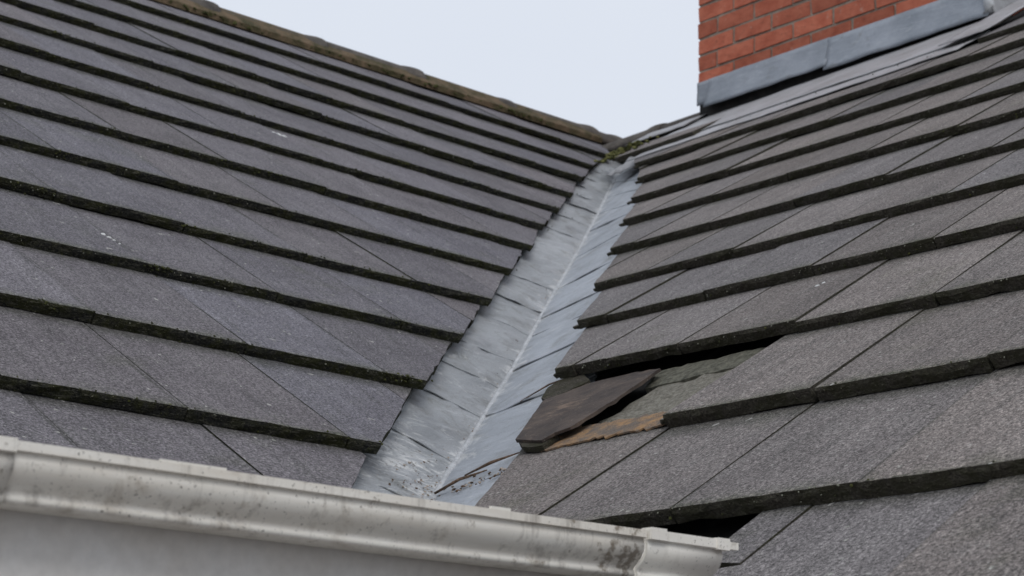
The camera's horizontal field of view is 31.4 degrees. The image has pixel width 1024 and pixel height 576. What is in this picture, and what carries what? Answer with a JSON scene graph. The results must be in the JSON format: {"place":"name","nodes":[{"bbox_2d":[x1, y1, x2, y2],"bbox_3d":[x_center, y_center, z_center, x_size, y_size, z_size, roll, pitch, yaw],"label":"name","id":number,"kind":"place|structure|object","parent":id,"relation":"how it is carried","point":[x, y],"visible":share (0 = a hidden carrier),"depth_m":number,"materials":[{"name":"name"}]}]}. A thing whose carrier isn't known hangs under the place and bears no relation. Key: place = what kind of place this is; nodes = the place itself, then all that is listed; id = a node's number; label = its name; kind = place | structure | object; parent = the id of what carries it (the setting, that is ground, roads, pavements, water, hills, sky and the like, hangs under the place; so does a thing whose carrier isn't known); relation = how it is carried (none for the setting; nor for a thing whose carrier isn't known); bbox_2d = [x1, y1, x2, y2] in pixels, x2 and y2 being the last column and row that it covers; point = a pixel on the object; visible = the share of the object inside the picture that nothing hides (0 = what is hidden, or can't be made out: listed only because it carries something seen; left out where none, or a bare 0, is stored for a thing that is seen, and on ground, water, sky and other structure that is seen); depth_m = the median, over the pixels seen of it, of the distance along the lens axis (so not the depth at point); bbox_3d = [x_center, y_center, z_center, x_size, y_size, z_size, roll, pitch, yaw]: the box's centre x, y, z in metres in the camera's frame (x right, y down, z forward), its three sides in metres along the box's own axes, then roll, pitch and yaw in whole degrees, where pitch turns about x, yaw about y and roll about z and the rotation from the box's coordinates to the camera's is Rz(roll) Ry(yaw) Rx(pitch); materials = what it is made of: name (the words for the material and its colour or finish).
{"place":"outdoors","nodes":[
{"label":"outdoors","id":0,"kind":"place"},
{"bbox_2d":[208,0,699,137],"label":"sky","id":1,"kind":"structure","parent":0,"point":[621,68],"materials":[{"name":"white"}]},
{"label":"ground","id":2,"kind":"structure","parent":0,"visible":0},
{"bbox_2d":[0,509,566,575],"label":"house wall","id":3,"kind":"structure","parent":2,"relation":"on","point":[33,544],"depth_m":1.60,"materials":[{"name":"white paint"}]},
{"bbox_2d":[0,0,621,488],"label":"tiled roof","id":4,"kind":"structure","parent":3,"relation":"on","point":[280,308],"depth_m":4.31,"materials":[{"name":"tile"}]},
{"bbox_2d":[3,0,610,448],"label":"moss","id":5,"kind":"object","parent":4,"relation":"on","point":[255,208],"visible":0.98,"depth_m":4.51,"materials":[{"name":"green plant"}]},
{"bbox_2d":[169,0,658,163],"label":"moss","id":6,"kind":"object","parent":4,"relation":"on","point":[618,152],"visible":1,"depth_m":7.71,"materials":[{"name":"green plant"}]},
{"bbox_2d":[0,436,738,575],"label":"rain gutter","id":7,"kind":"object","parent":3,"relation":"attached to","point":[45,479],"visible":1,"depth_m":1.66,"materials":[{"name":"white plastic"}]},
{"bbox_2d":[475,9,1023,575],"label":"tiled roof","id":8,"kind":"structure","parent":3,"relation":"on","point":[747,421],"depth_m":3.01,"materials":[{"name":"tile"}]},
{"bbox_2d":[352,156,641,505],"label":"lead valley","id":9,"kind":"structure","parent":8,"relation":"attached to","point":[454,399],"depth_m":4.13,"materials":[{"name":"grey metal"}]},
{"bbox_2d":[443,476,469,489],"bbox_3d":[-0.098,0.345,3.216,0.036,0.025,0.036,10,-17,-28],"label":"twig","id":10,"kind":"object","parent":9,"relation":"on","point":[452,482],"visible":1,"depth_m":3.20,"materials":[{"name":"brown wood"}]},
{"bbox_2d":[434,470,486,493],"bbox_3d":[-0.092,0.343,3.222,0.102,0.042,0.007,-5,-16,23],"label":"twig","id":11,"kind":"object","parent":9,"relation":"on","point":[442,488],"visible":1,"depth_m":3.22,"materials":[{"name":"brown wood"}]},
{"bbox_2d":[377,230,581,499],"bbox_3d":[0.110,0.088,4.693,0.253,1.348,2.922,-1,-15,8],"label":"debris","id":12,"kind":"object","parent":9,"relation":"on","point":[479,482],"visible":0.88,"depth_m":3.20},
{"bbox_2d":[464,452,518,475],"bbox_3d":[-0.039,0.310,3.234,0.118,0.038,0.024,-7,-17,29],"label":"twig","id":13,"kind":"object","parent":9,"relation":"on","point":[489,463],"visible":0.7,"depth_m":3.22,"materials":[{"name":"brown wood"}]},
{"bbox_2d":[520,379,560,401],"bbox_3d":[0.077,0.203,3.710,0.133,0.051,0.006,-6,-16,27],"label":"twig","id":14,"kind":"object","parent":9,"relation":"on","point":[547,385],"visible":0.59,"depth_m":3.72,"materials":[{"name":"brown wood"}]},
{"bbox_2d":[519,435,559,451],"bbox_3d":[0.041,0.266,3.117,0.046,0.043,0.103,10,-17,-30],"label":"tile fragment","id":15,"kind":"object","parent":8,"relation":"on","point":[532,447],"visible":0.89,"depth_m":3.08,"materials":[{"name":"grey stone"}]},
{"bbox_2d":[515,368,660,442],"bbox_3d":[0.147,0.222,3.281,0.240,0.186,0.426,-1,-15,11],"label":"loose slate","id":16,"kind":"object","parent":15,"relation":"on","point":[551,417],"visible":0.99,"depth_m":3.25,"materials":[{"name":"brown stone"}]},
{"bbox_2d":[541,374,590,400],"bbox_3d":[0.100,0.200,3.527,0.096,0.089,0.140,3,-15,-7],"label":"tile fragment","id":17,"kind":"object","parent":8,"relation":"on","point":[563,385],"visible":0.78,"depth_m":3.52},
{"bbox_2d":[582,25,1023,519],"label":"moss","id":18,"kind":"object","parent":8,"relation":"on","point":[670,517],"visible":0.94,"depth_m":3.73,"materials":[{"name":"green plant"}]},
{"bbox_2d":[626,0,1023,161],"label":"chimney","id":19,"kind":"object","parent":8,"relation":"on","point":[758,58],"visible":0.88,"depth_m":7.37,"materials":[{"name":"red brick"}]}
]}

